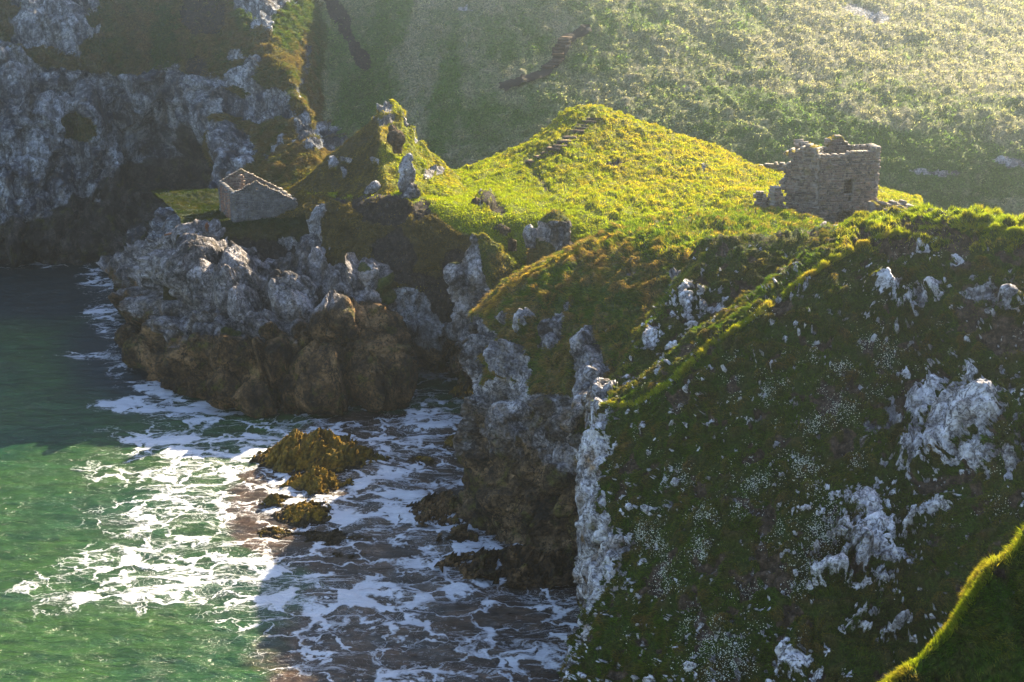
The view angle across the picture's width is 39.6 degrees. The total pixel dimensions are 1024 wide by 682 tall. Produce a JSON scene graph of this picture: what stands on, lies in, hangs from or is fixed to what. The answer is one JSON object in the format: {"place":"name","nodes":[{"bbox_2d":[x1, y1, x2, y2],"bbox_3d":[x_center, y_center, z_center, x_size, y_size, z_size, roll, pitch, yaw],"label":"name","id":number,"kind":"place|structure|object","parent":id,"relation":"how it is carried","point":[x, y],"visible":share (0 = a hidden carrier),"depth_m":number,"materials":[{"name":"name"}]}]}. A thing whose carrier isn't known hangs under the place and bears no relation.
{"place":"outdoors","nodes":[
{"label":"outdoors","id":0,"kind":"place"},
{"bbox_2d":[0,0,348,267],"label":"sea cliff","id":1,"kind":"structure","parent":0,"point":[72,200],"depth_m":166.68,"materials":[{"name":"grey stone"}]},
{"bbox_2d":[150,189,309,299],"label":"cottage bank","id":2,"kind":"structure","parent":0,"point":[274,246],"depth_m":128.90,"materials":[{"name":"green plant"}]},
{"bbox_2d":[218,168,297,221],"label":"cottage","id":3,"kind":"structure","parent":2,"relation":"on","point":[244,195],"depth_m":131.19,"materials":[{"name":"stone"}]},
{"bbox_2d":[0,259,581,681],"bbox_3d":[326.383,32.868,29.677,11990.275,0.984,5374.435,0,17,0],"label":"sea","id":4,"kind":"structure","parent":0,"point":[135,516],"depth_m":92.93,"materials":[{"name":"liquid"}]},
{"bbox_2d":[95,218,418,418],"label":"shore rocks","id":5,"kind":"object","parent":4,"relation":"in","point":[307,328],"visible":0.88,"depth_m":120.31,"materials":[{"name":"grey stone"}]},
{"bbox_2d":[249,448,276,468],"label":"tidal rock","id":6,"kind":"object","parent":4,"relation":"in","point":[267,463],"visible":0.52,"depth_m":106.70,"materials":[{"name":"stone"}]},
{"bbox_2d":[255,526,291,538],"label":"tidal rock","id":7,"kind":"object","parent":4,"relation":"in","point":[270,531],"visible":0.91,"depth_m":94.50,"materials":[{"name":"brown stone"}]},
{"bbox_2d":[259,493,294,508],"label":"tidal rock","id":8,"kind":"object","parent":4,"relation":"in","point":[272,500],"visible":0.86,"depth_m":99.13,"materials":[{"name":"brown stone"}]},
{"bbox_2d":[270,499,333,527],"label":"tidal rock","id":9,"kind":"object","parent":4,"relation":"in","point":[304,514],"visible":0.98,"depth_m":96.99,"materials":[{"name":"brown stone"}]},
{"bbox_2d":[256,427,373,477],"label":"seaweed rock","id":10,"kind":"object","parent":4,"relation":"in","point":[301,451],"visible":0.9,"depth_m":105.68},
{"bbox_2d":[280,465,353,494],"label":"tidal rock","id":11,"kind":"object","parent":4,"relation":"in","point":[315,479],"visible":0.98,"depth_m":101.80,"materials":[{"name":"stone"}]},
{"bbox_2d":[291,528,371,545],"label":"tidal rock","id":12,"kind":"object","parent":4,"relation":"in","point":[334,537],"visible":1,"depth_m":94.03,"materials":[{"name":"brown stone"}]},
{"bbox_2d":[323,552,365,558],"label":"tidal rock","id":13,"kind":"object","parent":4,"relation":"in","point":[337,554],"visible":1,"depth_m":91.40,"materials":[{"name":"stone"}]},
{"bbox_2d":[356,448,392,462],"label":"tidal rock","id":14,"kind":"object","parent":4,"relation":"in","point":[375,456],"visible":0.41,"depth_m":107.06,"materials":[{"name":"brown stone"}]},
{"bbox_2d":[407,455,436,465],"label":"tidal rock","id":15,"kind":"object","parent":4,"relation":"in","point":[428,460],"visible":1,"depth_m":107.05,"materials":[{"name":"stone"}]},
{"bbox_2d":[398,489,464,526],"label":"tidal rock","id":16,"kind":"object","parent":4,"relation":"in","point":[439,505],"visible":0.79,"depth_m":97.14,"materials":[{"name":"stone"}]},
{"bbox_2d":[442,434,454,448],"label":"tidal rock","id":17,"kind":"object","parent":4,"relation":"in","point":[448,442],"visible":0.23,"depth_m":110.26,"materials":[{"name":"stone"}]},
{"bbox_2d":[448,381,473,398],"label":"tidal rock","id":18,"kind":"object","parent":4,"relation":"in","point":[464,390],"visible":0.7,"depth_m":121.53,"materials":[{"name":"brown stone"}]},
{"bbox_2d":[436,523,493,543],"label":"tidal rock","id":19,"kind":"object","parent":4,"relation":"in","point":[459,533],"visible":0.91,"depth_m":93.75,"materials":[{"name":"brown stone"}]},
{"bbox_2d":[434,543,577,589],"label":"tidal rock","id":20,"kind":"object","parent":4,"relation":"in","point":[552,569],"visible":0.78,"depth_m":88.73,"materials":[{"name":"stone"}]},
{"bbox_2d":[275,100,462,218],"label":"pyramid hill","id":21,"kind":"structure","parent":0,"point":[386,119],"depth_m":134.45,"materials":[{"name":"green plant"}]},
{"bbox_2d":[388,124,396,131],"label":"boulder","id":22,"kind":"object","parent":21,"relation":"on","point":[391,127],"visible":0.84,"depth_m":132.74,"materials":[{"name":"grey stone"}]},
{"bbox_2d":[387,129,404,153],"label":"boulder","id":23,"kind":"object","parent":21,"relation":"on","point":[396,139],"visible":1,"depth_m":132.11,"materials":[{"name":"grey stone"}]},
{"bbox_2d":[397,153,415,191],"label":"standing rock","id":24,"kind":"object","parent":21,"relation":"on","point":[406,172],"visible":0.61,"depth_m":127.65,"materials":[{"name":"grey stone"}]},
{"bbox_2d":[0,0,1023,216],"bbox_3d":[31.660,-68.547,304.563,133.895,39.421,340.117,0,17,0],"label":"hillside","id":25,"kind":"structure","parent":0,"point":[1012,161],"depth_m":167.84,"materials":[{"name":"green plant"}]},
{"bbox_2d":[498,24,591,90],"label":"path","id":26,"kind":"structure","parent":25,"relation":"on","point":[506,85],"depth_m":165.04,"materials":[{"name":"grey stone"}]},
{"bbox_2d":[542,36,571,67],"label":"stairway","id":27,"kind":"object","parent":25,"relation":"on","point":[560,46],"visible":1,"depth_m":167.17,"materials":[{"name":"grey stone"}]},
{"bbox_2d":[303,104,920,370],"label":"saddle","id":28,"kind":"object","parent":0,"point":[428,323],"visible":0.3,"depth_m":125.77,"materials":[{"name":"green plant"}]},
{"bbox_2d":[363,181,380,193],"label":"rock","id":29,"kind":"object","parent":28,"relation":"on","point":[373,186],"visible":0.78,"depth_m":128.90,"materials":[{"name":"grey stone"}]},
{"bbox_2d":[400,192,411,198],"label":"rock","id":30,"kind":"object","parent":28,"relation":"on","point":[405,195],"visible":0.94,"depth_m":126.81,"materials":[{"name":"grey stone"}]},
{"bbox_2d":[402,183,420,198],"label":"rock","id":31,"kind":"object","parent":28,"relation":"on","point":[412,190],"visible":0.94,"depth_m":127.30,"materials":[{"name":"grey stone"}]},
{"bbox_2d":[471,197,480,205],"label":"boulder","id":32,"kind":"object","parent":28,"relation":"on","point":[475,200],"visible":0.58,"depth_m":127.80,"materials":[{"name":"grey stone"}]},
{"bbox_2d":[447,233,520,388],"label":"grassy rock pinnacle","id":33,"kind":"object","parent":28,"relation":"on","point":[478,286],"visible":0.4,"depth_m":119.11,"materials":[{"name":"grey stone"}]},
{"bbox_2d":[443,262,465,295],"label":"rock","id":34,"kind":"object","parent":33,"relation":"attached to","point":[453,277],"visible":1,"depth_m":118.74,"materials":[{"name":"grey stone"}]},
{"bbox_2d":[486,201,496,210],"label":"boulder","id":35,"kind":"object","parent":28,"relation":"on","point":[493,206],"visible":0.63,"depth_m":127.43,"materials":[{"name":"grey stone"}]},
{"bbox_2d":[499,226,510,235],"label":"boulder","id":36,"kind":"object","parent":28,"relation":"on","point":[504,230],"visible":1,"depth_m":123.93,"materials":[{"name":"stone"}]},
{"bbox_2d":[508,237,516,250],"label":"boulder","id":37,"kind":"object","parent":28,"relation":"on","point":[512,244],"visible":1,"depth_m":121.28,"materials":[{"name":"stone"}]},
{"bbox_2d":[151,99,923,313],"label":"saddle grass","id":38,"kind":"structure","parent":28,"relation":"on","point":[497,188],"depth_m":133.98,"materials":[{"name":"green plant"}]},
{"bbox_2d":[526,211,573,265],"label":"boulder","id":39,"kind":"object","parent":28,"relation":"on","point":[556,234],"visible":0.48,"depth_m":119.26,"materials":[{"name":"grey stone"}]},
{"bbox_2d":[522,224,536,248],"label":"rock","id":40,"kind":"object","parent":39,"relation":"on","point":[529,234],"visible":1,"depth_m":119.50,"materials":[{"name":"grey stone"}]},
{"bbox_2d":[525,117,600,163],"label":"stairway","id":41,"kind":"object","parent":28,"relation":"on","point":[554,147],"visible":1,"depth_m":143.57,"materials":[{"name":"grey stone"}]},
{"bbox_2d":[753,191,769,207],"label":"ruined wall","id":42,"kind":"structure","parent":28,"relation":"on","point":[762,199],"depth_m":111.80,"materials":[{"name":"stone"}]},
{"bbox_2d":[758,162,784,171],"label":"ruined wall","id":43,"kind":"structure","parent":28,"relation":"on","point":[776,165],"depth_m":139.67,"materials":[{"name":"stone"}]},
{"bbox_2d":[768,186,785,207],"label":"ruined wall","id":44,"kind":"structure","parent":28,"relation":"on","point":[776,197],"depth_m":110.88,"materials":[{"name":"stone"}]},
{"bbox_2d":[867,199,913,212],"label":"ruined wall","id":45,"kind":"structure","parent":28,"relation":"on","point":[872,206],"depth_m":112.32,"materials":[{"name":"stone"}]},
{"bbox_2d":[883,205,906,212],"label":"ruined wall","id":46,"kind":"structure","parent":28,"relation":"on","point":[897,206],"depth_m":110.42,"materials":[{"name":"stone"}]},
{"bbox_2d":[452,204,836,565],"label":"headland","id":47,"kind":"structure","parent":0,"point":[517,460],"depth_m":93.70,"materials":[{"name":"grey stone"}]},
{"bbox_2d":[467,202,837,431],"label":"headland grass","id":48,"kind":"structure","parent":47,"relation":"on","point":[738,213],"depth_m":97.86,"materials":[{"name":"green plant"}]},
{"bbox_2d":[779,135,880,222],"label":"castle tower","id":49,"kind":"structure","parent":47,"relation":"on","point":[836,179],"depth_m":113.35,"materials":[{"name":"stone"}]},
{"bbox_2d":[586,223,831,429],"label":"spotted slope","id":50,"kind":"structure","parent":0,"point":[650,336],"depth_m":83.95,"materials":[{"name":"green plant"}]},
{"bbox_2d":[557,203,1023,681],"bbox_3d":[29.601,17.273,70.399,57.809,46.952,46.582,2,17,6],"label":"slope","id":51,"kind":"structure","parent":0,"point":[601,540],"depth_m":66.87,"materials":[{"name":"green plant"}]},
{"bbox_2d":[559,210,1023,681],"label":"sea campion flowers","id":52,"kind":"object","parent":51,"relation":"on","point":[752,483],"visible":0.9,"depth_m":65.77,"materials":[{"name":"white plant"}]},
{"bbox_2d":[896,530,1023,681],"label":"ridge","id":53,"kind":"structure","parent":0,"point":[950,663],"depth_m":29.69,"materials":[{"name":"green plant"}]}
]}

